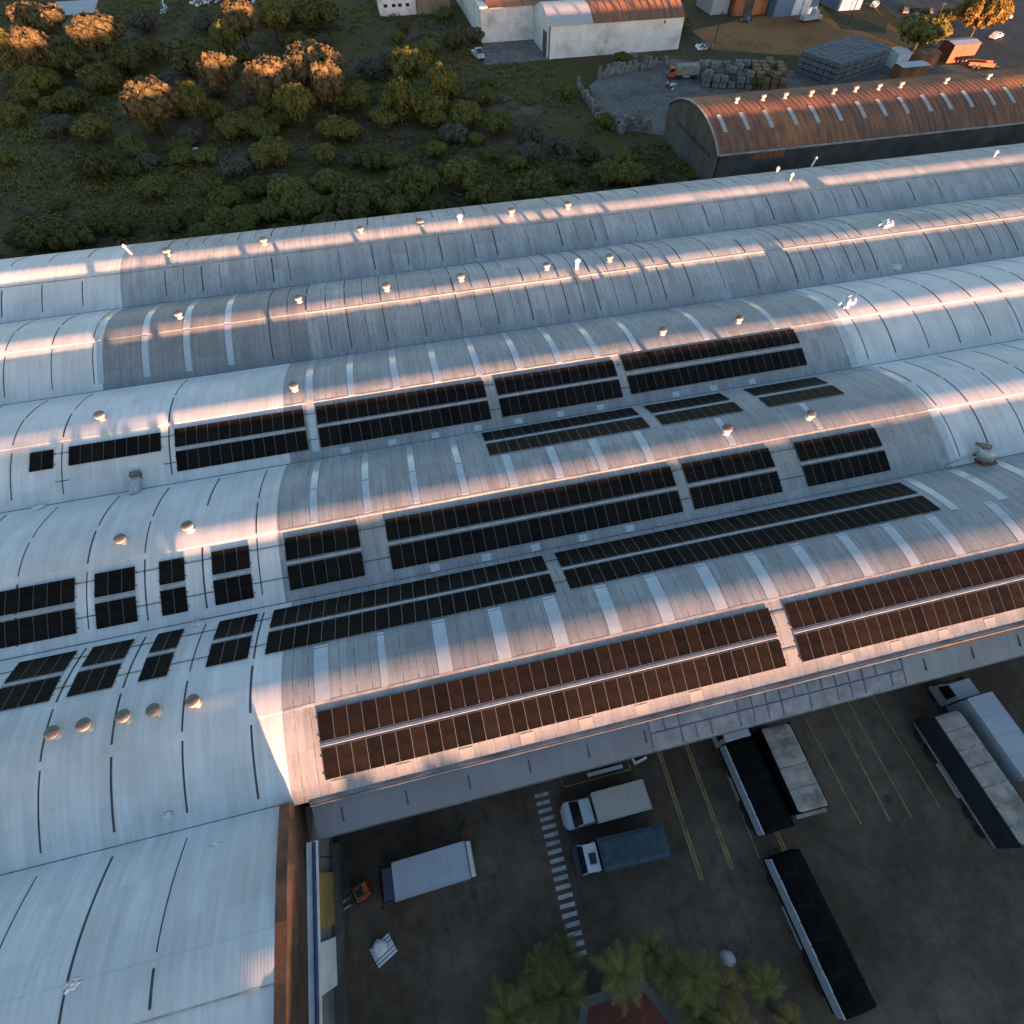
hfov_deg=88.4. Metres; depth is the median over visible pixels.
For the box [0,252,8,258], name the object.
bush
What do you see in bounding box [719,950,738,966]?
water tank
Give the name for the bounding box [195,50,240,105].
tree
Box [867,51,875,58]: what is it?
block pallet
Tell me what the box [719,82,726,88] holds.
brick pallet
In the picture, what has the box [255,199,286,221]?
bush
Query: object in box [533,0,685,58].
white barn
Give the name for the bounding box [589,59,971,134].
gravel lot
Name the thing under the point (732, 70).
brick pallet
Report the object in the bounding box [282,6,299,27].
bush
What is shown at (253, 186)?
bush
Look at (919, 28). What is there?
tree
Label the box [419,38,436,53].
bush
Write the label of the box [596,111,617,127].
bush
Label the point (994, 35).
parked car
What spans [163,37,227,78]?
bush
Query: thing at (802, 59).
block pallet
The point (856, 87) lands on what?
roof vent
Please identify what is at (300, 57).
tree
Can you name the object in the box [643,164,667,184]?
bush
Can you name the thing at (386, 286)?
roof vent
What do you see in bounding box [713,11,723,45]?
utility pole
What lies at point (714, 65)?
brick pallet
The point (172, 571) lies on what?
solar array
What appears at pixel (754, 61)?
brick pallet
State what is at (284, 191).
bush
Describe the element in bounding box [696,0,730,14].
white shed
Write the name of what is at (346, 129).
bush
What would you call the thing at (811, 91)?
roof vent
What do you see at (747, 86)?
brick pallet
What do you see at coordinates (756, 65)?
brick pallet
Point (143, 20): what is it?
bush
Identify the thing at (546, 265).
roof vent
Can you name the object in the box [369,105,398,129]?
bush
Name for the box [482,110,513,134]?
bush
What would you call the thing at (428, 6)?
tan house
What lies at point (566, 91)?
bush
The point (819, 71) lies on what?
block pallet
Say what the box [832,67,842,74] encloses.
block pallet
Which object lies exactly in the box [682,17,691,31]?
bush
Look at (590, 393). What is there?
solar array
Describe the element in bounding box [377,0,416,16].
white block house
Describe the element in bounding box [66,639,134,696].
solar array
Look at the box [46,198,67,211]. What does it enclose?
bush
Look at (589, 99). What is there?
ruined wall
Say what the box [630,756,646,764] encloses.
barrier block
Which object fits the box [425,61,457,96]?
tree
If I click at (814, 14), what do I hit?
flatbed truck
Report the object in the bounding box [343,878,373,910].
forklift
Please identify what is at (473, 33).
bush
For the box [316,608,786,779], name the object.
solar array
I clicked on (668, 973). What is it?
palm tree
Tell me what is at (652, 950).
palm tree
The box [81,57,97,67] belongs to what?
bush
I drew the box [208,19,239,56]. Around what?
tree
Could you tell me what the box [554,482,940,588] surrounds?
solar array
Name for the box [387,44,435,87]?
tree
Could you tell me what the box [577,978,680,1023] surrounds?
garden bed
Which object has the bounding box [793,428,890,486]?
solar array
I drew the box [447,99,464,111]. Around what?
bush
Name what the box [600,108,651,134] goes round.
ruined wall
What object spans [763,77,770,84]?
brick pallet
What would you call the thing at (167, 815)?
plastic sheet
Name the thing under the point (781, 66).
brick pallet
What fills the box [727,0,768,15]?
brown shed
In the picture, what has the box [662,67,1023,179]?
barrel warehouse
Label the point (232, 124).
bush
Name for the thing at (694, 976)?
palm tree
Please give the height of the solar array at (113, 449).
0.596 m
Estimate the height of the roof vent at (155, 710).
1.048 m
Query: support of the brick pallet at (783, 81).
on the brick pallet
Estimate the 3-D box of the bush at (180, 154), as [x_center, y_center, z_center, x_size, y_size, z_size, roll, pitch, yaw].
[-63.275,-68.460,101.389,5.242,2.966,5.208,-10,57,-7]
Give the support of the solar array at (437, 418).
on the barrel roof factory
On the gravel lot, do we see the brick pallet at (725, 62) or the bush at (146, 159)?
the brick pallet at (725, 62)
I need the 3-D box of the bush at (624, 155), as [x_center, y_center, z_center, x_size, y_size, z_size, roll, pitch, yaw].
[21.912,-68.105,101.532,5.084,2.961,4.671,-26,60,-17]
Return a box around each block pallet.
[794,67,802,73]
[797,61,804,68]
[798,56,806,62]
[800,49,811,57]
[801,69,808,75]
[803,64,811,70]
[805,58,812,65]
[807,51,817,59]
[807,72,815,78]
[809,66,816,73]
[812,60,819,67]
[814,54,823,61]
[814,74,821,80]
[816,68,824,75]
[818,63,826,69]
[820,56,831,64]
[820,76,828,83]
[822,71,831,77]
[825,65,833,72]
[827,58,838,66]
[827,79,837,83]
[829,73,840,80]
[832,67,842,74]
[834,61,845,68]
[840,59,849,67]
[845,58,853,65]
[849,56,858,64]
[854,55,862,62]
[858,54,866,61]
[862,52,871,60]
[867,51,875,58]
[871,49,880,57]
[875,48,883,55]
[881,47,887,54]
[883,46,891,52]
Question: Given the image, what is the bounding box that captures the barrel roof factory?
[0,143,1023,1023]
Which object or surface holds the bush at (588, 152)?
on the ground at (570, 70)
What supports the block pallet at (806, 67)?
on the block pallet at (804, 72)
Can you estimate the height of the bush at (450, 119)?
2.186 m
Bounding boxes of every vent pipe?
[122,244,132,254]
[456,214,462,221]
[574,258,580,269]
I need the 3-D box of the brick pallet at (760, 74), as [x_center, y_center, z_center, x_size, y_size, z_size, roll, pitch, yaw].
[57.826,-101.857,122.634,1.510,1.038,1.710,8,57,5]
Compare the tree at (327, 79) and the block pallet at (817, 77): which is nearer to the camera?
the tree at (327, 79)
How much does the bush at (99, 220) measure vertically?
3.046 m
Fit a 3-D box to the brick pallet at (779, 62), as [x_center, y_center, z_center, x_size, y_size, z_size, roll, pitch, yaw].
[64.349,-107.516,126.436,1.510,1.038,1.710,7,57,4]
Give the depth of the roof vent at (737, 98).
95.73 m
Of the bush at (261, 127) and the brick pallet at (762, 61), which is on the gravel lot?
the brick pallet at (762, 61)
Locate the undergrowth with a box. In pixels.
[0,0,699,256]
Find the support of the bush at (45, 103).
on the ground at (570, 70)
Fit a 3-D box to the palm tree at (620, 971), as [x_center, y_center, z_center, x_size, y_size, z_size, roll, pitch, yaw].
[7.101,30.035,34.592,3.562,5.114,3.658,-22,59,-14]
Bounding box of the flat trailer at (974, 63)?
[966,59,999,68]
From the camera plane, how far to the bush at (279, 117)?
110.08 m
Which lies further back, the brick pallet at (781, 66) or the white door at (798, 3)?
the white door at (798, 3)
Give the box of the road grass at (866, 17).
[822,4,887,32]
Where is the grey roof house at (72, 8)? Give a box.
[55,0,100,29]
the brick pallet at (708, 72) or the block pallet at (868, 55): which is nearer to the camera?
the brick pallet at (708, 72)
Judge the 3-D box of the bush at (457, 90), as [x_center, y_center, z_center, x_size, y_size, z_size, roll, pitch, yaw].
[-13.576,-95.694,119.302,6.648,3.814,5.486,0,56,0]
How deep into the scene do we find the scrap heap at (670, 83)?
124.19 m
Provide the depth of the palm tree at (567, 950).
35.02 m
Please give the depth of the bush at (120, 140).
103.42 m
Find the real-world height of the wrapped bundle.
0.720 m
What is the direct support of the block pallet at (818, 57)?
on the block pallet at (815, 63)
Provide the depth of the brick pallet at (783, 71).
123.42 m
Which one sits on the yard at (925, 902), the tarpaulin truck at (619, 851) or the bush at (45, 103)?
the tarpaulin truck at (619, 851)
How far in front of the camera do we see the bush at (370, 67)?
124.03 m
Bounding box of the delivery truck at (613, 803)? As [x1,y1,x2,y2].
[560,779,651,831]
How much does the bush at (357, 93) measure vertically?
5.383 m
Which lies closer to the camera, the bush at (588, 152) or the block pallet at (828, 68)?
the bush at (588, 152)
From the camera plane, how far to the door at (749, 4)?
154.83 m
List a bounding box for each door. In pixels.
[319,872,334,928]
[321,937,337,995]
[542,29,546,55]
[742,0,754,15]
[791,0,803,14]
[800,0,811,14]
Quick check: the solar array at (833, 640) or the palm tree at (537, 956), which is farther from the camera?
the solar array at (833, 640)
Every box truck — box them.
[377,841,475,909]
[926,676,1023,782]
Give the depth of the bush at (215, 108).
111.19 m
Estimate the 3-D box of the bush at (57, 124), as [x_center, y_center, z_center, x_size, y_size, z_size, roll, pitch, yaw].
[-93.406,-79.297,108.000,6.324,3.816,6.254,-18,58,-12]
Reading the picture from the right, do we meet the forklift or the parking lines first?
the parking lines
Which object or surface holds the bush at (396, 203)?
on the ground at (570, 70)
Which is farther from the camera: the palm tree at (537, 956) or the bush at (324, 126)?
the bush at (324, 126)
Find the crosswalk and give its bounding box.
[535,791,586,956]
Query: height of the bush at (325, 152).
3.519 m
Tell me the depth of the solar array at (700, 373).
58.03 m
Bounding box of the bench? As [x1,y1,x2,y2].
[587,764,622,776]
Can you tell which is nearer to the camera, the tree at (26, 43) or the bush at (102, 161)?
the bush at (102, 161)
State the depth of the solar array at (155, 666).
39.45 m
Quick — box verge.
[678,4,787,63]
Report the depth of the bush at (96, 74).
118.12 m
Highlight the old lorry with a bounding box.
[666,63,700,79]
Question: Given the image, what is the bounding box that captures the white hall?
[457,0,559,42]
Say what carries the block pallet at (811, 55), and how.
on the block pallet at (808, 61)
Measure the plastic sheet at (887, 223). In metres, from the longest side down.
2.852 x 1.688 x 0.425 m
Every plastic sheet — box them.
[29,504,44,511]
[63,977,80,994]
[161,812,172,818]
[192,620,204,626]
[210,840,220,845]
[837,295,856,308]
[878,219,893,227]
[891,264,901,269]
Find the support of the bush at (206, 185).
on the ground at (570, 70)
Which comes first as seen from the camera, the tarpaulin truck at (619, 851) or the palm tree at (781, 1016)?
the palm tree at (781, 1016)
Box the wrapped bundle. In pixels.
[371,939,387,958]
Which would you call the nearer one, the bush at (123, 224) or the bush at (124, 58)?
the bush at (123, 224)
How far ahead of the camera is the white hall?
139.64 m
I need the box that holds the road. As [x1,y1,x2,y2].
[878,0,1023,68]
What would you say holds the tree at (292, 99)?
on the ground at (570, 70)
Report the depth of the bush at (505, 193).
91.32 m
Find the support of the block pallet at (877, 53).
on the block pallet
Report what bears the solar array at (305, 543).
on the barrel roof factory
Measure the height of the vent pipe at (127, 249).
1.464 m
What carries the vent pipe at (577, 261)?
on the barrel roof factory
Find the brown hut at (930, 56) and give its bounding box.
[909,48,942,68]
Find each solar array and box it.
[0,578,78,648]
[0,650,77,711]
[28,449,55,471]
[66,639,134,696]
[67,432,162,465]
[93,566,139,628]
[138,628,184,681]
[158,557,189,615]
[173,409,309,471]
[205,613,258,667]
[210,545,255,605]
[264,555,556,654]
[283,525,365,590]
[315,380,491,447]
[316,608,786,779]
[384,466,683,569]
[481,408,649,455]
[493,360,622,416]
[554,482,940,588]
[620,329,807,393]
[644,393,743,424]
[681,448,782,508]
[743,377,843,406]
[783,549,1023,661]
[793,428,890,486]
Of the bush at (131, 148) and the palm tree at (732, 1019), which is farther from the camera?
the bush at (131, 148)
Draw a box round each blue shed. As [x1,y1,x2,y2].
[765,0,819,16]
[821,0,862,10]
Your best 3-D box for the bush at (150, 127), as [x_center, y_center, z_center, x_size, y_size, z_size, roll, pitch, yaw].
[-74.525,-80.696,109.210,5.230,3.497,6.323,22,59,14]
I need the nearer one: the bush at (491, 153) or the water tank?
the water tank
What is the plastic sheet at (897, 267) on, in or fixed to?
on the barrel roof factory
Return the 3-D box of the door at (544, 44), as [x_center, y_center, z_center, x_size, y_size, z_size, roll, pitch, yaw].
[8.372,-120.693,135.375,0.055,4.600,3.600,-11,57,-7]
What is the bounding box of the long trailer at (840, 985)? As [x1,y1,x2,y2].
[762,848,876,1020]
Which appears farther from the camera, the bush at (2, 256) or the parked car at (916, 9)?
the parked car at (916, 9)
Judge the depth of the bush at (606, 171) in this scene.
95.89 m
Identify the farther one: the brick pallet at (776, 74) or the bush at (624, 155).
the brick pallet at (776, 74)
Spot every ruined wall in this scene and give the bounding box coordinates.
[576,76,600,118]
[597,55,668,77]
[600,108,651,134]
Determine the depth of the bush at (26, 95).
115.44 m
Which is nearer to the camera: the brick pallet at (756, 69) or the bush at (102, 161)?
the bush at (102, 161)
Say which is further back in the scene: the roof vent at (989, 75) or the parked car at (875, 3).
the parked car at (875, 3)
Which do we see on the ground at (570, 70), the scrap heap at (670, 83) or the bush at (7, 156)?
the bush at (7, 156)
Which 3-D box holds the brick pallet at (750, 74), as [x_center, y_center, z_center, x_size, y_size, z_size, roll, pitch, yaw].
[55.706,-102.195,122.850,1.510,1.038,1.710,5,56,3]
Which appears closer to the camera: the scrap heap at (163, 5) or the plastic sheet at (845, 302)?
the plastic sheet at (845, 302)
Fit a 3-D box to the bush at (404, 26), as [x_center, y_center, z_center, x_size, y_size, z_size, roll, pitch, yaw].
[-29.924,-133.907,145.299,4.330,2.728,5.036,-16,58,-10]
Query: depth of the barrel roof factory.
48.14 m
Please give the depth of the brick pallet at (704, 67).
127.89 m
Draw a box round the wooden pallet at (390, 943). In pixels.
[370,934,396,967]
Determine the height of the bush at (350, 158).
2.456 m
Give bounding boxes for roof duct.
[128,470,142,494]
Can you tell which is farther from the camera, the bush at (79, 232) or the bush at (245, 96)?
the bush at (245, 96)
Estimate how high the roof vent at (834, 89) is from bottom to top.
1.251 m
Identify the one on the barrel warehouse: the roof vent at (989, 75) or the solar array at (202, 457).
the roof vent at (989, 75)
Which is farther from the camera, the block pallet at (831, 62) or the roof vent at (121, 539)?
the block pallet at (831, 62)
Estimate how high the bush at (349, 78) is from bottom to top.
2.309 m
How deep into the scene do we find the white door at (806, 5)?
155.02 m
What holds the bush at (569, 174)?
on the ground at (570, 70)
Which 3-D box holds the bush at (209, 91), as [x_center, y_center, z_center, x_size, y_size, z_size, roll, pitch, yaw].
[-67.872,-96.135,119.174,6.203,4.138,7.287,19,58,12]
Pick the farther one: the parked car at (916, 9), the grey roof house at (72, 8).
the parked car at (916, 9)
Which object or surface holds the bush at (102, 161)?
on the ground at (570, 70)
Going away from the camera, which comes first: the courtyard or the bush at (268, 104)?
the bush at (268, 104)
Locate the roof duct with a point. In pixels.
(136, 484)
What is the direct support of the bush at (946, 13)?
on the ground at (570, 70)
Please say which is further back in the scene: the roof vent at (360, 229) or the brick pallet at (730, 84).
the brick pallet at (730, 84)
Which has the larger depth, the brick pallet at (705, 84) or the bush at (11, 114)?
the brick pallet at (705, 84)
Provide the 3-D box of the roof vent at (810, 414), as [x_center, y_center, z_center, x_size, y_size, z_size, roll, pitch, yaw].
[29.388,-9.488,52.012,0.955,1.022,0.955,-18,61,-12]
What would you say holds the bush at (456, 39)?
on the ground at (570, 70)
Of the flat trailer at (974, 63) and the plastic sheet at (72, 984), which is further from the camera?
the flat trailer at (974, 63)
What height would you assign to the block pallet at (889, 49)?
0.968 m
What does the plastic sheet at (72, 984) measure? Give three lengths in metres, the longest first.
0.950 x 0.562 x 0.197 m
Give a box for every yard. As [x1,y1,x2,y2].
[333,656,1023,1023]
[692,3,919,55]
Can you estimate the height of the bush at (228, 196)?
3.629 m
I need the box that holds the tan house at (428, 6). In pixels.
[415,0,449,14]
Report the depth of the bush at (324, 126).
105.85 m
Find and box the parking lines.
[560,696,939,879]
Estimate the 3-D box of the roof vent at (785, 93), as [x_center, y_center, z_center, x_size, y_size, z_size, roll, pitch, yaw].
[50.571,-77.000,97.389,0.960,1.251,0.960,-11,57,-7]
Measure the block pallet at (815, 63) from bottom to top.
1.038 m
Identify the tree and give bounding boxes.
[0,27,11,50]
[5,0,66,38]
[8,25,53,65]
[65,10,126,54]
[118,74,181,137]
[172,79,207,130]
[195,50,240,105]
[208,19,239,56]
[217,0,262,51]
[240,54,295,109]
[253,0,290,41]
[272,82,315,132]
[279,39,345,84]
[290,0,339,29]
[309,57,344,114]
[381,76,416,126]
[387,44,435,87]
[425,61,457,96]
[483,975,539,1023]
[504,960,559,1023]
[521,942,559,994]
[531,950,591,1023]
[548,924,584,975]
[589,938,645,1016]
[630,923,673,977]
[647,946,685,1001]
[670,943,721,1017]
[680,990,723,1023]
[701,955,746,1021]
[711,999,758,1023]
[740,956,786,1007]
[767,997,805,1023]
[897,12,953,51]
[952,0,1014,36]
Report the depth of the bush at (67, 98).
113.17 m
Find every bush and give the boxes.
[0,49,30,74]
[0,102,29,125]
[0,149,19,165]
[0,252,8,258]
[1,227,22,249]
[8,86,41,105]
[12,65,61,95]
[12,216,70,250]
[31,43,86,76]
[38,95,60,112]
[39,114,73,137]
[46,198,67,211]
[53,87,91,111]
[56,222,95,248]
[69,112,112,140]
[70,147,118,177]
[74,60,121,93]
[80,220,97,233]
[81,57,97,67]
[88,210,119,232]
[101,45,144,74]
[109,213,138,235]
[114,132,142,148]
[119,160,141,174]
[121,139,149,157]
[127,8,156,32]
[134,36,167,62]
[134,175,169,198]
[135,150,161,169]
[136,114,165,132]
[153,207,189,232]
[155,69,187,86]
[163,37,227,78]
[164,108,181,118]
[164,136,195,150]
[168,145,195,164]
[176,124,202,142]
[187,221,226,237]
[188,222,201,231]
[191,13,214,32]
[192,146,218,163]
[193,200,223,221]
[194,176,222,194]
[198,79,229,97]
[198,98,227,121]
[203,206,231,225]
[206,185,242,208]
[214,111,254,138]
[217,152,251,178]
[223,210,259,233]
[231,204,260,218]
[233,50,253,63]
[235,86,256,106]
[240,176,268,197]
[241,105,266,119]
[248,117,280,139]
[248,135,294,168]
[254,91,283,112]
[254,101,262,107]
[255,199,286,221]
[266,109,290,126]
[267,176,309,210]
[268,173,289,182]
[279,31,308,48]
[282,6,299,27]
[287,190,323,219]
[303,81,335,106]
[307,143,337,164]
[309,168,345,194]
[311,212,341,223]
[312,112,329,124]
[314,114,347,138]
[315,33,330,43]
[318,195,338,214]
[331,119,361,140]
[332,177,391,219]
[334,79,372,111]
[344,151,362,165]
[345,74,360,81]
[354,145,388,169]
[355,57,384,78]
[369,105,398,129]
[376,48,393,72]
[378,192,410,215]
[381,99,412,119]
[382,151,408,169]
[383,164,441,205]
[390,30,404,42]
[395,20,410,32]
[408,83,448,119]
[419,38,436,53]
[419,193,451,210]
[420,108,448,127]
[423,140,446,157]
[436,5,453,20]
[436,155,482,192]
[438,122,467,143]
[441,30,467,49]
[444,115,454,123]
[445,80,466,99]
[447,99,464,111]
[449,100,482,126]
[464,26,484,42]
[465,184,495,204]
[468,132,483,143]
[472,86,498,105]
[480,77,494,87]
[481,147,501,160]
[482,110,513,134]
[487,183,521,203]
[507,154,527,170]
[514,168,557,199]
[515,122,544,143]
[516,141,541,162]
[547,133,572,154]
[553,162,583,185]
[558,84,575,98]
[558,189,583,195]
[561,187,585,192]
[576,143,600,162]
[591,159,621,184]
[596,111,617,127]
[612,51,630,63]
[614,149,637,163]
[617,160,649,186]
[635,153,662,165]
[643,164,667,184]
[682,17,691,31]
[751,74,764,88]
[937,8,955,20]
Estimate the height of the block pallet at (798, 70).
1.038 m
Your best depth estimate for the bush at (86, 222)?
87.20 m
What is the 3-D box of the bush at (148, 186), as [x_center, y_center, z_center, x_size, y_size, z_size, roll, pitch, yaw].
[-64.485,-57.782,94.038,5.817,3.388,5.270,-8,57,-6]
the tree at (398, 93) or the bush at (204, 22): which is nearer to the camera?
the tree at (398, 93)
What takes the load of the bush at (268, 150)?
on the ground at (570, 70)
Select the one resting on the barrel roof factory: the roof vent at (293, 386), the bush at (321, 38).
the roof vent at (293, 386)
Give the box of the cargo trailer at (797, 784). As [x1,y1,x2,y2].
[752,722,829,819]
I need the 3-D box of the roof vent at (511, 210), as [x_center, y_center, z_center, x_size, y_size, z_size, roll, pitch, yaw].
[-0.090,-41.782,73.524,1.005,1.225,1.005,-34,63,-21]
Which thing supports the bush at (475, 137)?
on the ground at (570, 70)
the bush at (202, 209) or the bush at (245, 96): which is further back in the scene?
the bush at (245, 96)
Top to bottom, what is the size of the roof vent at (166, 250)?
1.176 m
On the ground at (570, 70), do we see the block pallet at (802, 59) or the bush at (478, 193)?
the bush at (478, 193)
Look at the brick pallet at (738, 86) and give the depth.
124.42 m
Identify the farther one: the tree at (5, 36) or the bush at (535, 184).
the tree at (5, 36)
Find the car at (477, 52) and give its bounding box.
[471,47,484,58]
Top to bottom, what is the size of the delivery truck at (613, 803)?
2.768 m
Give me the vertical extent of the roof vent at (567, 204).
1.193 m
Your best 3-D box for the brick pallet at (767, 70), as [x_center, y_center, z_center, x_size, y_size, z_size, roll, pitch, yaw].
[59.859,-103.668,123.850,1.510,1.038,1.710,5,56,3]
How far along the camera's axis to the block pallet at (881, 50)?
127.86 m
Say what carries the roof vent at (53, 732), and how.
on the barrel roof factory
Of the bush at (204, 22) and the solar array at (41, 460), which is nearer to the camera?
the solar array at (41, 460)
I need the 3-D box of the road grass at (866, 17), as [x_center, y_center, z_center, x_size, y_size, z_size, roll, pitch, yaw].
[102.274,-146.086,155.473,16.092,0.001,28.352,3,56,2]
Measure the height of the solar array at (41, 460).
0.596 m
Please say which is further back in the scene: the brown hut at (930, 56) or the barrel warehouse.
the brown hut at (930, 56)
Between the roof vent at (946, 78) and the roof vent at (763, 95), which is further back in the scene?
the roof vent at (946, 78)
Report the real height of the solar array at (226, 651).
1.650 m
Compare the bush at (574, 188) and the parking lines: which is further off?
the bush at (574, 188)
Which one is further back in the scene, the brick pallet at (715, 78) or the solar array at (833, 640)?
the brick pallet at (715, 78)
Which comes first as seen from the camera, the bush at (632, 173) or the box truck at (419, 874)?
the box truck at (419, 874)
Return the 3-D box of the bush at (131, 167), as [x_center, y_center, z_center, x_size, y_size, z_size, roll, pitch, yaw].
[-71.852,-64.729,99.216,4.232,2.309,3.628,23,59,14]
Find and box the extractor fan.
[945,442,998,467]
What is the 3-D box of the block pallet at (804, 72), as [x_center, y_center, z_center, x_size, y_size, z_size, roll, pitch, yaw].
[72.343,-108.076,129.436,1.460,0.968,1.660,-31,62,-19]
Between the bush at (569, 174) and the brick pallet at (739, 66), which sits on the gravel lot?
the brick pallet at (739, 66)
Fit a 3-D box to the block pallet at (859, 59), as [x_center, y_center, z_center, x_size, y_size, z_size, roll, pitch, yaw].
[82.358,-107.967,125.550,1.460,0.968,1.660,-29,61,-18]
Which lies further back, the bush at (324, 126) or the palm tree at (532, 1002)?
the bush at (324, 126)
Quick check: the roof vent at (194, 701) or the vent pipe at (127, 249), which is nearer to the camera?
the roof vent at (194, 701)
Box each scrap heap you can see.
[160,0,166,13]
[189,0,218,6]
[666,79,676,89]
[735,15,751,23]
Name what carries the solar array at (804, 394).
on the barrel roof factory
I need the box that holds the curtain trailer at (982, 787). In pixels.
[914,709,1023,848]
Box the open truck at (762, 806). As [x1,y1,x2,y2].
[710,728,793,835]
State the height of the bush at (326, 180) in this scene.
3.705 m
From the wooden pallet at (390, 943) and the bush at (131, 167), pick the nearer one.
the wooden pallet at (390, 943)
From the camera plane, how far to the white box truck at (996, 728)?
42.47 m
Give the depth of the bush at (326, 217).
86.50 m
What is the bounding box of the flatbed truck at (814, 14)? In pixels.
[799,8,821,22]
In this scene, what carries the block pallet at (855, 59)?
on the block pallet
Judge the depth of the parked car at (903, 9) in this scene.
156.82 m
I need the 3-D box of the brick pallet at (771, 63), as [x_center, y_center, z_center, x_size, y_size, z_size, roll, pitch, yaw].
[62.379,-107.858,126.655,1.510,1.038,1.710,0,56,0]
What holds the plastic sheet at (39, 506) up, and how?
on the barrel roof factory
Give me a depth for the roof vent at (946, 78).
101.45 m
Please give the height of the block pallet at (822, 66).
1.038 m
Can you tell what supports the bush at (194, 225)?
on the ground at (570, 70)
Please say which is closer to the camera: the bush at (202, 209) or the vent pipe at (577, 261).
the vent pipe at (577, 261)
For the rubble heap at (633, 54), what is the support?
on the ground at (570, 70)
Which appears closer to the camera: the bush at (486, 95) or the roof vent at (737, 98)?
the roof vent at (737, 98)
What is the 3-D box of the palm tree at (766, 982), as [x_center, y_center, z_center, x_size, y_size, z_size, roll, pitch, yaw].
[16.111,30.797,34.856,2.770,3.875,2.580,-30,61,-19]
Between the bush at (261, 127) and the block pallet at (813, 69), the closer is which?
the bush at (261, 127)
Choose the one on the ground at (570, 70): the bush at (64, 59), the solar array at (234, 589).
the bush at (64, 59)
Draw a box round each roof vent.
[43,725,63,739]
[75,717,95,732]
[93,410,106,421]
[113,533,128,545]
[115,709,133,723]
[145,703,163,717]
[161,247,171,256]
[173,310,183,318]
[180,520,195,533]
[185,694,202,708]
[259,236,267,245]
[288,381,298,391]
[294,295,302,303]
[357,226,363,233]
[382,282,389,291]
[416,218,423,226]
[457,273,464,281]
[508,207,514,216]
[543,262,549,270]
[564,201,570,209]
[606,253,612,262]
[659,326,666,335]
[721,424,732,435]
[734,96,739,103]
[735,315,743,323]
[760,93,766,100]
[782,91,788,98]
[804,409,816,420]
[808,89,814,96]
[831,87,837,93]
[852,85,859,91]
[876,83,882,89]
[898,81,904,87]
[943,76,950,83]
[985,73,992,79]
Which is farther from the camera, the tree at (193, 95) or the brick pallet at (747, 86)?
the brick pallet at (747, 86)
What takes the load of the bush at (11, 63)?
on the ground at (570, 70)
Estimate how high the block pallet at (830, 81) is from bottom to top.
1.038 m
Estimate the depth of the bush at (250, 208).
88.36 m
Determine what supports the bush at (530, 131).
on the ground at (570, 70)
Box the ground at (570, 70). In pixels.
[0,0,998,953]
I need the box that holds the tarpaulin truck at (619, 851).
[570,823,671,880]
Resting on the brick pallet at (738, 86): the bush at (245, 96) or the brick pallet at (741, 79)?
the brick pallet at (741, 79)
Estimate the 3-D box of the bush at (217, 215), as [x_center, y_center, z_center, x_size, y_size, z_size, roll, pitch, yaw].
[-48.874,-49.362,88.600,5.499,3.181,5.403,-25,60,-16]
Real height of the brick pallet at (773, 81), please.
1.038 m
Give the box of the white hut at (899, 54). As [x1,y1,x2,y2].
[885,46,912,68]
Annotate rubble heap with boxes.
[628,52,644,59]
[695,42,714,49]
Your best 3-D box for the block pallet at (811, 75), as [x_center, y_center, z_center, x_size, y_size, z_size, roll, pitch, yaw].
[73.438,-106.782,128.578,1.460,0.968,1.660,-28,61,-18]
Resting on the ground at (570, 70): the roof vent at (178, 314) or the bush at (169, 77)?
the bush at (169, 77)
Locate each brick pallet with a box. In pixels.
[700,63,708,70]
[702,81,709,87]
[703,74,710,81]
[705,69,713,76]
[710,80,718,87]
[711,61,718,68]
[712,75,720,82]
[715,60,721,67]
[715,69,722,74]
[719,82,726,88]
[720,75,728,82]
[722,60,730,67]
[727,81,734,88]
[728,66,736,73]
[735,59,742,65]
[735,72,743,79]
[735,81,743,88]
[736,62,743,70]
[737,76,745,83]
[743,59,750,66]
[744,83,751,89]
[745,76,751,83]
[746,70,754,77]
[750,59,758,66]
[752,63,760,69]
[754,67,761,73]
[756,71,764,78]
[759,60,766,66]
[760,85,768,89]
[762,67,770,75]
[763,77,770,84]
[765,56,773,60]
[767,60,775,67]
[769,83,777,89]
[770,77,778,84]
[772,71,781,78]
[776,60,783,67]
[777,64,785,70]
[779,68,787,75]
[779,77,787,85]
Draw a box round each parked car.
[870,0,879,7]
[899,6,908,13]
[910,6,920,13]
[922,6,933,14]
[989,31,1003,39]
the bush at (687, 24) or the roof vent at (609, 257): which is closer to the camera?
the roof vent at (609, 257)
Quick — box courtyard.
[483,39,547,64]
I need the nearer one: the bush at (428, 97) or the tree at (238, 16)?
the bush at (428, 97)
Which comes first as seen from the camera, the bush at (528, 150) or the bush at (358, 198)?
the bush at (358, 198)
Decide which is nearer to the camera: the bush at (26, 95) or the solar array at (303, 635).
the solar array at (303, 635)
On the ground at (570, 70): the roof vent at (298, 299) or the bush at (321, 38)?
the bush at (321, 38)
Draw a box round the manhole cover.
[883,795,892,804]
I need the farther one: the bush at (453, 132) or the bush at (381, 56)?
the bush at (381, 56)
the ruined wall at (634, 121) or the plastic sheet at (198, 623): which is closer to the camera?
the plastic sheet at (198, 623)
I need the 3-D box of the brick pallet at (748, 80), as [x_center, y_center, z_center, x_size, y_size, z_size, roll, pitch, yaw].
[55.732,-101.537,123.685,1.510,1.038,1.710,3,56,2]
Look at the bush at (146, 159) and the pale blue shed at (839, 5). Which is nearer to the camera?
the bush at (146, 159)
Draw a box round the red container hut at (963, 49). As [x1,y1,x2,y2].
[938,37,981,62]
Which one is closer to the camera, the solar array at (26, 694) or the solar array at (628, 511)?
the solar array at (26, 694)
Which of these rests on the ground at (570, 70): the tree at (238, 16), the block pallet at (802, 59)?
the tree at (238, 16)
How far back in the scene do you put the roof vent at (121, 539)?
43.47 m

